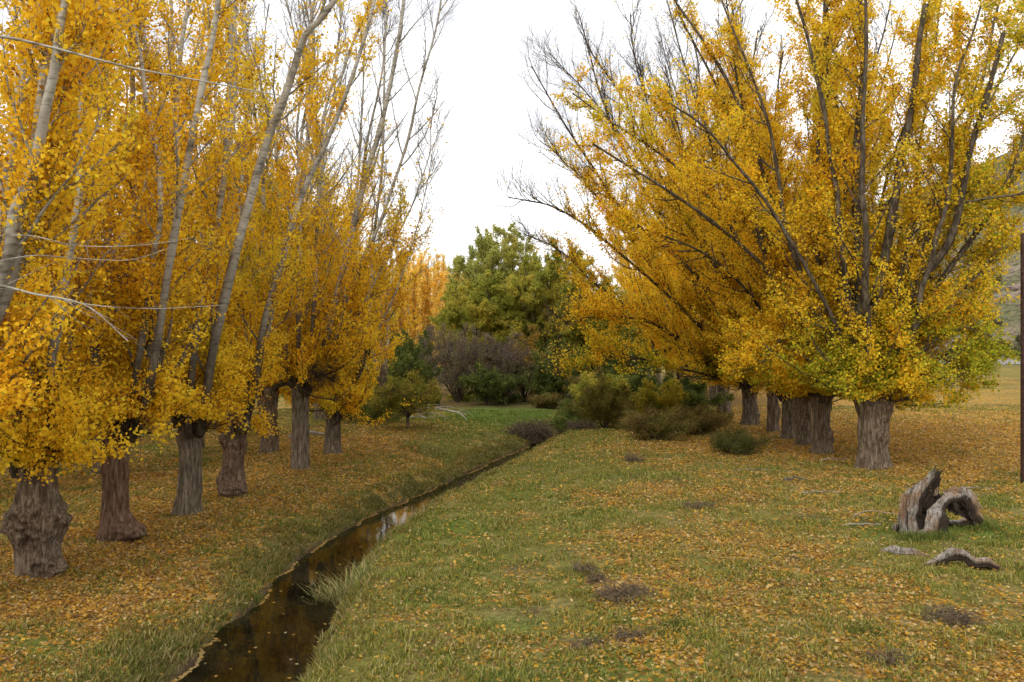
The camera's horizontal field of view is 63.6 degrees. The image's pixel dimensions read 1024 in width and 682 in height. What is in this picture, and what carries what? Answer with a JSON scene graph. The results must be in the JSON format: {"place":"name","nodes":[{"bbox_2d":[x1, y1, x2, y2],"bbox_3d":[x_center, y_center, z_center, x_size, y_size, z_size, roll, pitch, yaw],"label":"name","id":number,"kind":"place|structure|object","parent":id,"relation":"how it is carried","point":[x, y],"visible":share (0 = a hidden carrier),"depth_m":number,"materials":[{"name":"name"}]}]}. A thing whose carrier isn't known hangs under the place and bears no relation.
{"place":"outdoors","nodes":[
{"label":"outdoors","id":0,"kind":"place"},
{"bbox_2d":[176,431,563,681],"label":"stream water","id":1,"kind":"structure","parent":0,"point":[272,654],"depth_m":16.09,"materials":[{"name":"liquid"}]},
{"bbox_2d":[170,432,558,681],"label":"floating leaves","id":2,"kind":"object","parent":1,"relation":"on","point":[201,653],"visible":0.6,"depth_m":17.09,"materials":[{"name":"yellow plant"}]},
{"bbox_2d":[0,146,1023,681],"bbox_3d":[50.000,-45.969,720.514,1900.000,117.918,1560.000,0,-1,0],"label":"ground","id":3,"kind":"structure","parent":0,"point":[1008,392],"depth_m":17.93,"materials":[{"name":"plant"}]},
{"bbox_2d":[0,3,94,415],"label":"poplar","id":4,"kind":"object","parent":3,"relation":"on","point":[11,59],"depth_m":25.48,"materials":[{"name":"yellow plant"}]},
{"bbox_2d":[70,486,91,490],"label":"grass tuft","id":5,"kind":"object","parent":3,"relation":"on","point":[79,488],"visible":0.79,"depth_m":26.32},
{"bbox_2d":[0,0,184,579],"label":"pollard poplar","id":6,"kind":"object","parent":3,"relation":"on","point":[36,521],"visible":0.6,"depth_m":16.44,"materials":[{"name":"yellow plant"}]},
{"bbox_2d":[2,23,200,473],"bbox_3d":[-15.078,-3.774,30.692,7.672,17.681,7.443,0,-1,0],"label":"poplar","id":7,"kind":"object","parent":3,"relation":"on","point":[98,465],"visible":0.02,"depth_m":29.78,"materials":[{"name":"yellow plant"}]},
{"bbox_2d":[19,0,272,543],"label":"pollard poplar","id":8,"kind":"object","parent":3,"relation":"on","point":[118,522],"visible":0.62,"depth_m":19.05,"materials":[{"name":"yellow plant"}]},
{"bbox_2d":[0,0,304,481],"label":"pollard poplar","id":9,"kind":"object","parent":3,"relation":"on","point":[35,192],"visible":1,"depth_m":13.50,"materials":[{"name":"yellow plant"}]},
{"bbox_2d":[113,185,199,427],"bbox_3d":[-19.598,-3.803,47.194,7.887,18.050,7.480,0,-1,-19],"label":"poplar","id":10,"kind":"object","parent":3,"relation":"on","point":[129,206],"visible":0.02,"depth_m":46.22,"materials":[{"name":"orange plant"}]},
{"bbox_2d":[156,511,174,518],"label":"grass tuft","id":11,"kind":"object","parent":3,"relation":"on","point":[169,514],"visible":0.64,"depth_m":22.09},
{"bbox_2d":[113,40,295,449],"bbox_3d":[-13.991,-3.800,37.417,7.480,18.050,7.887,0,-1,31],"label":"poplar","id":12,"kind":"object","parent":3,"relation":"on","point":[256,205],"visible":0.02,"depth_m":36.98,"materials":[{"name":"yellow plant"}]},
{"bbox_2d":[89,0,359,516],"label":"pollard poplar","id":13,"kind":"object","parent":3,"relation":"on","point":[209,370],"visible":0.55,"depth_m":22.10,"materials":[{"name":"yellow plant"}]},
{"bbox_2d":[240,585,263,606],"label":"grass tuft","id":14,"kind":"object","parent":3,"relation":"on","point":[256,597],"visible":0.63,"depth_m":16.91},
{"bbox_2d":[185,0,337,452],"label":"pollard poplar","id":15,"kind":"object","parent":3,"relation":"on","point":[271,442],"visible":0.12,"depth_m":35.72,"materials":[{"name":"yellow plant"}]},
{"bbox_2d":[149,0,391,497],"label":"pollard poplar","id":16,"kind":"object","parent":3,"relation":"on","point":[230,481],"visible":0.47,"depth_m":25.43,"materials":[{"name":"yellow plant"}]},
{"bbox_2d":[217,109,344,434],"bbox_3d":[-13.034,-3.585,43.999,7.443,17.681,7.672,-1,-1,41],"label":"poplar","id":17,"kind":"object","parent":3,"relation":"on","point":[258,401],"visible":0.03,"depth_m":43.68,"materials":[{"name":"yellow plant"}]},
{"bbox_2d":[279,386,314,406],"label":"bramble bush","id":18,"kind":"object","parent":3,"relation":"on","point":[282,396],"visible":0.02,"depth_m":57.56,"materials":[{"name":"green plant"}]},
{"bbox_2d":[288,430,324,438],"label":"fallen branch","id":19,"kind":"object","parent":3,"relation":"on","point":[311,432],"visible":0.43,"depth_m":41.03,"materials":[{"name":"grey plant"}]},
{"bbox_2d":[39,413,589,681],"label":"bank grass","id":20,"kind":"structure","parent":3,"relation":"on","point":[352,632],"depth_m":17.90,"materials":[{"name":"plant"}]},
{"bbox_2d":[295,142,369,420],"bbox_3d":[-12.373,-3.753,51.827,7.887,18.050,7.480,0,-1,-28],"label":"poplar","id":21,"kind":"object","parent":3,"relation":"on","point":[318,415],"visible":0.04,"depth_m":51.66,"materials":[{"name":"yellow plant"}]},
{"bbox_2d":[206,0,462,469],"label":"pollard poplar","id":22,"kind":"object","parent":3,"relation":"on","point":[313,361],"visible":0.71,"depth_m":30.13,"materials":[{"name":"yellow plant"}]},
{"bbox_2d":[297,554,390,605],"bbox_3d":[-3.628,5.129,17.416,2.036,1.242,2.206,0,-1,-24],"label":"sedge tuft","id":23,"kind":"object","parent":3,"relation":"on","point":[342,587],"visible":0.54,"depth_m":17.28,"materials":[{"name":"green plant"}]},
{"bbox_2d":[265,0,454,453],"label":"pollard poplar","id":24,"kind":"object","parent":3,"relation":"on","point":[335,412],"visible":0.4,"depth_m":35.10,"materials":[{"name":"yellow plant"}]},
{"bbox_2d":[335,170,409,401],"bbox_3d":[-9.623,-3.003,57.458,6.062,16.708,5.681,0,-1,-19],"label":"pollard poplar","id":25,"kind":"object","parent":3,"relation":"on","point":[382,378],"visible":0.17,"depth_m":57.21,"materials":[{"name":"yellow plant"}]},
{"bbox_2d":[341,393,404,423],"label":"bramble bush","id":26,"kind":"object","parent":3,"relation":"on","point":[367,407],"visible":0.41,"depth_m":49.76,"materials":[{"name":"green plant"}]},
{"bbox_2d":[345,359,409,407],"bbox_3d":[-10.346,3.079,58.112,6.590,4.290,5.678,0,-1,30],"label":"bramble bush","id":27,"kind":"object","parent":3,"relation":"on","point":[388,376],"visible":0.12,"depth_m":57.31,"materials":[{"name":"green plant"}]},
{"bbox_2d":[376,269,400,357],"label":"upright poplar","id":28,"kind":"object","parent":3,"relation":"on","point":[395,307],"visible":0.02,"depth_m":104.88,"materials":[{"name":"orange plant"}]},
{"bbox_2d":[368,367,443,428],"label":"hawthorn","id":29,"kind":"object","parent":3,"relation":"on","point":[407,391],"visible":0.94,"depth_m":46.11,"materials":[{"name":"green plant"}]},
{"bbox_2d":[389,260,422,345],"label":"upright poplar","id":30,"kind":"object","parent":3,"relation":"on","point":[400,321],"visible":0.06,"depth_m":110.14,"materials":[{"name":"orange plant"}]},
{"bbox_2d":[394,240,428,347],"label":"upright poplar","id":31,"kind":"object","parent":3,"relation":"on","point":[412,332],"visible":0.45,"depth_m":107.60,"materials":[{"name":"yellow plant"}]},
{"bbox_2d":[379,343,443,385],"bbox_3d":[-8.203,2.663,65.317,5.755,5.179,5.445,0,-1,0],"label":"thicket shrub","id":32,"kind":"object","parent":3,"relation":"on","point":[413,360],"visible":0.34,"depth_m":64.68,"materials":[{"name":"green plant"}]},
{"bbox_2d":[382,325,446,380],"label":"thicket shrub","id":33,"kind":"object","parent":3,"relation":"on","point":[407,345],"visible":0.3,"depth_m":78.57,"materials":[{"name":"green plant"}]},
{"bbox_2d":[411,255,442,336],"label":"upright poplar","id":34,"kind":"object","parent":3,"relation":"on","point":[430,275],"visible":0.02,"depth_m":117.31,"materials":[{"name":"orange plant"}]},
{"bbox_2d":[419,246,448,381],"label":"upright poplar","id":35,"kind":"object","parent":3,"relation":"on","point":[427,292],"visible":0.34,"depth_m":110.59,"materials":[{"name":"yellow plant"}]},
{"bbox_2d":[428,393,443,406],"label":"bramble bush","id":36,"kind":"object","parent":3,"relation":"on","point":[437,402],"visible":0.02,"depth_m":63.76,"materials":[{"name":"green plant"}]},
{"bbox_2d":[409,404,472,419],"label":"dead branch","id":37,"kind":"object","parent":3,"relation":"on","point":[453,411],"visible":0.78,"depth_m":53.05,"materials":[{"name":"grey plant"}]},
{"bbox_2d":[430,252,455,380],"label":"upright poplar","id":38,"kind":"object","parent":3,"relation":"on","point":[434,310],"visible":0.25,"depth_m":107.93,"materials":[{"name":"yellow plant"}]},
{"bbox_2d":[415,322,501,401],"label":"thicket shrub","id":39,"kind":"object","parent":3,"relation":"on","point":[456,359],"visible":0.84,"depth_m":69.40,"materials":[{"name":"brown plant"}]},
{"bbox_2d":[446,390,476,400],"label":"bramble bush","id":40,"kind":"object","parent":3,"relation":"on","point":[448,396],"visible":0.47,"depth_m":72.00,"materials":[{"name":"green plant"}]},
{"bbox_2d":[428,269,532,372],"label":"willow","id":41,"kind":"object","parent":3,"relation":"on","point":[476,309],"visible":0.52,"depth_m":76.28,"materials":[{"name":"green plant"}]},
{"bbox_2d":[454,362,521,405],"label":"thicket shrub","id":42,"kind":"object","parent":3,"relation":"on","point":[487,387],"visible":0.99,"depth_m":65.20,"materials":[{"name":"green plant"}]},
{"bbox_2d":[444,218,540,329],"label":"tall poplar","id":43,"kind":"object","parent":3,"relation":"on","point":[488,254],"visible":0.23,"depth_m":82.31,"materials":[{"name":"green plant"}]},
{"bbox_2d":[477,327,535,403],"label":"thicket shrub","id":44,"kind":"object","parent":3,"relation":"on","point":[504,364],"visible":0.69,"depth_m":68.07,"materials":[{"name":"brown plant"}]},
{"bbox_2d":[492,392,522,403],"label":"bramble bush","id":45,"kind":"object","parent":3,"relation":"on","point":[513,398],"visible":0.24,"depth_m":69.48,"materials":[{"name":"green plant"}]},
{"bbox_2d":[0,406,1023,681],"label":"fallen leaves","id":46,"kind":"object","parent":3,"relation":"on","point":[960,440],"depth_m":18.60,"materials":[{"name":"plant"}]},
{"bbox_2d":[508,323,544,401],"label":"thicket shrub","id":47,"kind":"object","parent":3,"relation":"on","point":[531,338],"visible":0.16,"depth_m":71.52,"materials":[{"name":"green plant"}]},
{"bbox_2d":[500,415,561,443],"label":"bush","id":48,"kind":"object","parent":3,"relation":"on","point":[532,432],"visible":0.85,"depth_m":45.42,"materials":[{"name":"plant"}]},
{"bbox_2d":[527,391,562,407],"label":"bramble bush","id":49,"kind":"object","parent":3,"relation":"on","point":[547,400],"visible":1,"depth_m":63.47,"materials":[{"name":"green plant"}]},
{"bbox_2d":[485,236,612,369],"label":"willow","id":50,"kind":"object","parent":3,"relation":"on","point":[540,283],"visible":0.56,"depth_m":75.46,"materials":[{"name":"green plant"}]},
{"bbox_2d":[520,335,580,395],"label":"thicket shrub","id":51,"kind":"object","parent":3,"relation":"on","point":[541,349],"visible":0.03,"depth_m":74.78,"materials":[{"name":"green plant"}]},
{"bbox_2d":[512,337,590,399],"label":"thicket shrub","id":52,"kind":"object","parent":3,"relation":"on","point":[550,382],"visible":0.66,"depth_m":66.95,"materials":[{"name":"green plant"}]},
{"bbox_2d":[539,410,581,431],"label":"bramble bush","id":53,"kind":"object","parent":3,"relation":"on","point":[559,421],"visible":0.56,"depth_m":52.56,"materials":[{"name":"green plant"}]},
{"bbox_2d":[554,397,589,419],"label":"bramble bush","id":54,"kind":"object","parent":3,"relation":"on","point":[562,406],"visible":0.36,"depth_m":58.46,"materials":[{"name":"green plant"}]},
{"bbox_2d":[561,416,599,430],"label":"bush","id":55,"kind":"object","parent":3,"relation":"on","point":[584,425],"visible":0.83,"depth_m":47.27,"materials":[{"name":"plant"}]},
{"bbox_2d":[564,557,599,572],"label":"dead weeds","id":56,"kind":"object","parent":3,"relation":"on","point":[577,566],"visible":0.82,"depth_m":16.80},
{"bbox_2d":[559,634,613,652],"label":"dead weeds","id":57,"kind":"object","parent":3,"relation":"on","point":[586,641],"visible":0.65,"depth_m":12.51,"materials":[{"name":"plant"}]},
{"bbox_2d":[562,365,611,403],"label":"thicket shrub","id":58,"kind":"object","parent":3,"relation":"on","point":[572,379],"visible":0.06,"depth_m":63.78,"materials":[{"name":"green plant"}]},
{"bbox_2d":[580,568,611,583],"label":"dead weeds","id":59,"kind":"object","parent":3,"relation":"on","point":[599,577],"visible":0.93,"depth_m":16.05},
{"bbox_2d":[568,371,630,409],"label":"broom bush","id":60,"kind":"object","parent":3,"relation":"on","point":[576,390],"visible":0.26,"depth_m":54.27,"materials":[{"name":"green plant"}]},
{"bbox_2d":[565,376,640,427],"bbox_3d":[5.536,3.577,47.851,4.137,3.165,4.091,0,-1,-20],"label":"broom bush","id":61,"kind":"object","parent":3,"relation":"on","point":[604,404],"visible":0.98,"depth_m":47.38,"materials":[{"name":"green plant"}]},
{"bbox_2d":[577,274,648,380],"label":"willow","id":62,"kind":"object","parent":3,"relation":"on","point":[626,330],"visible":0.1,"depth_m":78.50,"materials":[{"name":"green plant"}]},
{"bbox_2d":[576,329,662,377],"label":"thicket shrub","id":63,"kind":"object","parent":3,"relation":"on","point":[608,365],"visible":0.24,"depth_m":72.53,"materials":[{"name":"green plant"}]},
{"bbox_2d":[584,576,666,603],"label":"dead weeds","id":64,"kind":"object","parent":3,"relation":"on","point":[609,590],"visible":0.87,"depth_m":14.90,"materials":[{"name":"plant"}]},
{"bbox_2d":[607,624,657,643],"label":"dead weeds","id":65,"kind":"object","parent":3,"relation":"on","point":[632,635],"visible":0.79,"depth_m":12.79,"materials":[{"name":"plant"}]},
{"bbox_2d":[617,450,648,461],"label":"dead weeds","id":66,"kind":"object","parent":3,"relation":"on","point":[629,457],"visible":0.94,"depth_m":33.10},
{"bbox_2d":[608,232,660,378],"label":"pollard poplar","id":67,"kind":"object","parent":3,"relation":"on","point":[622,290],"visible":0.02,"depth_m":111.52,"materials":[{"name":"yellow plant"}]},
{"bbox_2d":[611,216,661,383],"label":"pollard poplar","id":68,"kind":"object","parent":3,"relation":"on","point":[620,277],"visible":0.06,"depth_m":96.62,"materials":[{"name":"yellow plant"}]},
{"bbox_2d":[606,363,675,407],"bbox_3d":[9.800,3.388,62.003,5.894,3.756,6.063,0,-1,-23],"label":"broom bush","id":69,"kind":"object","parent":3,"relation":"on","point":[634,381],"visible":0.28,"depth_m":61.06,"materials":[{"name":"green plant"}]},
{"bbox_2d":[615,204,673,377],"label":"pollard poplar","id":70,"kind":"object","parent":3,"relation":"on","point":[655,344],"visible":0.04,"depth_m":87.98,"materials":[{"name":"yellow plant"}]},
{"bbox_2d":[630,178,685,386],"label":"pollard poplar","id":71,"kind":"object","parent":3,"relation":"on","point":[668,350],"visible":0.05,"depth_m":78.21,"materials":[{"name":"yellow plant"}]},
{"bbox_2d":[628,377,688,417],"bbox_3d":[8.761,3.695,50.694,3.775,3.036,4.398,0,-1,0],"label":"broom bush","id":72,"kind":"object","parent":3,"relation":"on","point":[668,397],"visible":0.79,"depth_m":49.69,"materials":[{"name":"green plant"}]},
{"bbox_2d":[617,402,700,440],"bbox_3d":[7.167,4.043,40.998,3.838,1.945,3.832,0,-1,0],"label":"broom bush","id":73,"kind":"object","parent":3,"relation":"on","point":[653,423],"visible":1,"depth_m":40.18,"materials":[{"name":"green plant"}]},
{"bbox_2d":[490,0,849,425],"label":"pollard poplar","id":74,"kind":"object","parent":3,"relation":"on","point":[599,309],"visible":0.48,"depth_m":44.74,"materials":[{"name":"yellow plant"}]},
{"bbox_2d":[607,148,737,381],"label":"pollard poplar","id":75,"kind":"object","parent":3,"relation":"on","point":[684,359],"visible":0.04,"depth_m":71.74,"materials":[{"name":"yellow plant"}]},
{"bbox_2d":[652,612,695,631],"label":"grass tuft","id":76,"kind":"object","parent":3,"relation":"on","point":[672,622],"visible":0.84,"depth_m":13.31,"materials":[{"name":"plant"}]},
{"bbox_2d":[659,374,734,414],"bbox_3d":[12.404,3.486,55.967,5.061,3.284,5.204,0,-1,0],"label":"broom bush","id":77,"kind":"object","parent":3,"relation":"on","point":[695,391],"visible":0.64,"depth_m":54.95,"materials":[{"name":"green plant"}]},
{"bbox_2d":[678,500,716,509],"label":"dead weeds","id":78,"kind":"object","parent":3,"relation":"on","point":[688,505],"visible":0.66,"depth_m":23.18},
{"bbox_2d":[663,403,733,435],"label":"broom bush","id":79,"kind":"object","parent":3,"relation":"on","point":[706,420],"visible":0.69,"depth_m":42.64,"materials":[{"name":"green plant"}]},
{"bbox_2d":[608,125,805,405],"bbox_3d":[15.462,-5.917,62.597,13.761,22.268,12.257,-1,-1,41],"label":"pollard poplar","id":80,"kind":"object","parent":3,"relation":"on","point":[712,389],"visible":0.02,"depth_m":62.94,"materials":[{"name":"yellow plant"}]},
{"bbox_2d":[650,76,809,412],"bbox_3d":[14.678,-6.306,57.743,11.504,23.072,12.842,0,-1,-33],"label":"pollard poplar","id":81,"kind":"object","parent":3,"relation":"on","point":[726,407],"visible":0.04,"depth_m":56.71,"materials":[{"name":"yellow plant"}]},
{"bbox_2d":[567,0,904,438],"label":"pollard poplar","id":82,"kind":"object","parent":3,"relation":"on","point":[788,420],"visible":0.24,"depth_m":39.42,"materials":[{"name":"yellow plant"}]},
{"bbox_2d":[550,0,922,445],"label":"pollard poplar","id":83,"kind":"object","parent":3,"relation":"on","point":[803,427],"visible":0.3,"depth_m":35.65,"materials":[{"name":"yellow plant"}]},
{"bbox_2d":[704,424,770,456],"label":"broom bush","id":84,"kind":"object","parent":3,"relation":"on","point":[744,443],"visible":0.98,"depth_m":34.84,"materials":[{"name":"green plant"}]},
{"bbox_2d":[544,0,951,454],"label":"pollard poplar","id":85,"kind":"object","parent":3,"relation":"on","point":[823,439],"visible":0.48,"depth_m":33.79,"materials":[{"name":"yellow plant"}]},
{"bbox_2d":[640,1,869,431],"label":"pollard poplar","id":86,"kind":"object","parent":3,"relation":"on","point":[773,414],"visible":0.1,"depth_m":41.84,"materials":[{"name":"yellow plant"}]},
{"bbox_2d":[783,476,804,480],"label":"fallen branch","id":87,"kind":"object","parent":3,"relation":"on","point":[789,478],"visible":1,"depth_m":27.91,"materials":[{"name":"grey plant"}]},
{"bbox_2d":[606,0,1023,470],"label":"pollard poplar","id":88,"kind":"object","parent":3,"relation":"on","point":[877,361],"visible":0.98,"depth_m":30.13,"materials":[{"name":"yellow plant"}]},
{"bbox_2d":[842,618,888,637],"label":"grass tuft","id":89,"kind":"object","parent":3,"relation":"on","point":[859,630],"visible":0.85,"depth_m":12.91,"materials":[{"name":"plant"}]},
{"bbox_2d":[853,510,897,516],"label":"fallen branch","id":90,"kind":"object","parent":3,"relation":"on","point":[872,510],"visible":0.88,"depth_m":22.03,"materials":[{"name":"grey plant"}]},
{"bbox_2d":[855,645,918,667],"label":"dead weeds","id":91,"kind":"object","parent":3,"relation":"on","point":[888,659],"visible":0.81,"depth_m":11.74,"materials":[{"name":"plant"}]},
{"bbox_2d":[880,545,929,556],"bbox_3d":[8.574,4.560,17.974,1.036,0.226,0.231,0,-1,21],"label":"wood shard","id":92,"kind":"object","parent":3,"relation":"on","point":[894,549],"visible":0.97,"depth_m":17.94,"materials":[{"name":"wood"}]},
{"bbox_2d":[894,528,933,542],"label":"grass tuft","id":93,"kind":"object","parent":3,"relation":"on","point":[911,535],"visible":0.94,"depth_m":19.31,"materials":[{"name":"plant"}]},
{"bbox_2d":[892,466,983,536],"bbox_3d":[10.390,3.944,19.939,2.220,1.947,0.700,0,-1,0],"label":"hollow stump","id":94,"kind":"object","parent":3,"relation":"on","point":[925,504],"visible":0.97,"depth_m":19.85,"materials":[{"name":"grey wood"}]},
{"bbox_2d":[920,527,958,540],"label":"grass tuft","id":95,"kind":"object","parent":3,"relation":"on","point":[940,535],"visible":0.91,"depth_m":19.41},
{"bbox_2d":[910,603,998,629],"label":"dead weeds","id":96,"kind":"object","parent":3,"relation":"on","point":[956,617],"visible":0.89,"depth_m":13.56,"materials":[{"name":"plant"}]},
{"bbox_2d":[923,547,1002,569],"bbox_3d":[9.262,4.475,16.877,1.633,0.489,0.240,0,-1,6],"label":"curved log","id":97,"kind":"object","parent":3,"relation":"on","point":[948,555],"visible":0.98,"depth_m":16.82,"materials":[{"name":"grey wood"}]},
{"bbox_2d":[948,518,984,525],"bbox_3d":[11.337,4.619,20.990,2.244,0.297,0.383,0,-1,-12],"label":"fallen log","id":98,"kind":"object","parent":3,"relation":"on","point":[963,521],"visible":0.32,"depth_m":20.91,"materials":[{"name":"grey wood"}]},
{"bbox_2d":[940,360,1019,364],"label":"road verge","id":99,"kind":"structure","parent":3,"relation":"on","point":[1011,361],"depth_m":116.03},
{"bbox_2d":[967,518,1002,531],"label":"grass tuft","id":100,"kind":"object","parent":3,"relation":"on","point":[990,525],"visible":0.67,"depth_m":20.70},
{"bbox_2d":[983,319,1002,326],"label":"hill scrub","id":101,"kind":"object","parent":3,"relation":"on","point":[995,322],"visible":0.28,"depth_m":221.33,"materials":[{"name":"green plant"}]},
{"bbox_2d":[1004,284,1019,290],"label":"boulder","id":102,"kind":"object","parent":3,"relation":"on","point":[1015,287],"visible":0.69,"depth_m":248.96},
{"bbox_2d":[1005,343,1019,350],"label":"hill scrub","id":103,"kind":"object","parent":3,"relation":"on","point":[1016,345],"visible":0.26,"depth_m":185.56,"materials":[{"name":"green plant"}]},
{"bbox_2d":[1013,333,1019,343],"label":"hill scrub","id":104,"kind":"object","parent":3,"relation":"on","point":[1017,338],"visible":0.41,"depth_m":197.15,"materials":[{"name":"green plant"}]},
{"bbox_2d":[1020,233,1023,482],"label":"utility pole","id":105,"kind":"object","parent":3,"relation":"on","point":[1022,357],"visible":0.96,"depth_m":27.25,"materials":[{"name":"brown wood"}]},
{"bbox_2d":[0,0,1023,305],"label":"sky","id":106,"kind":"structure","parent":0,"point":[479,56],"materials":[{"name":"white"}]}
]}

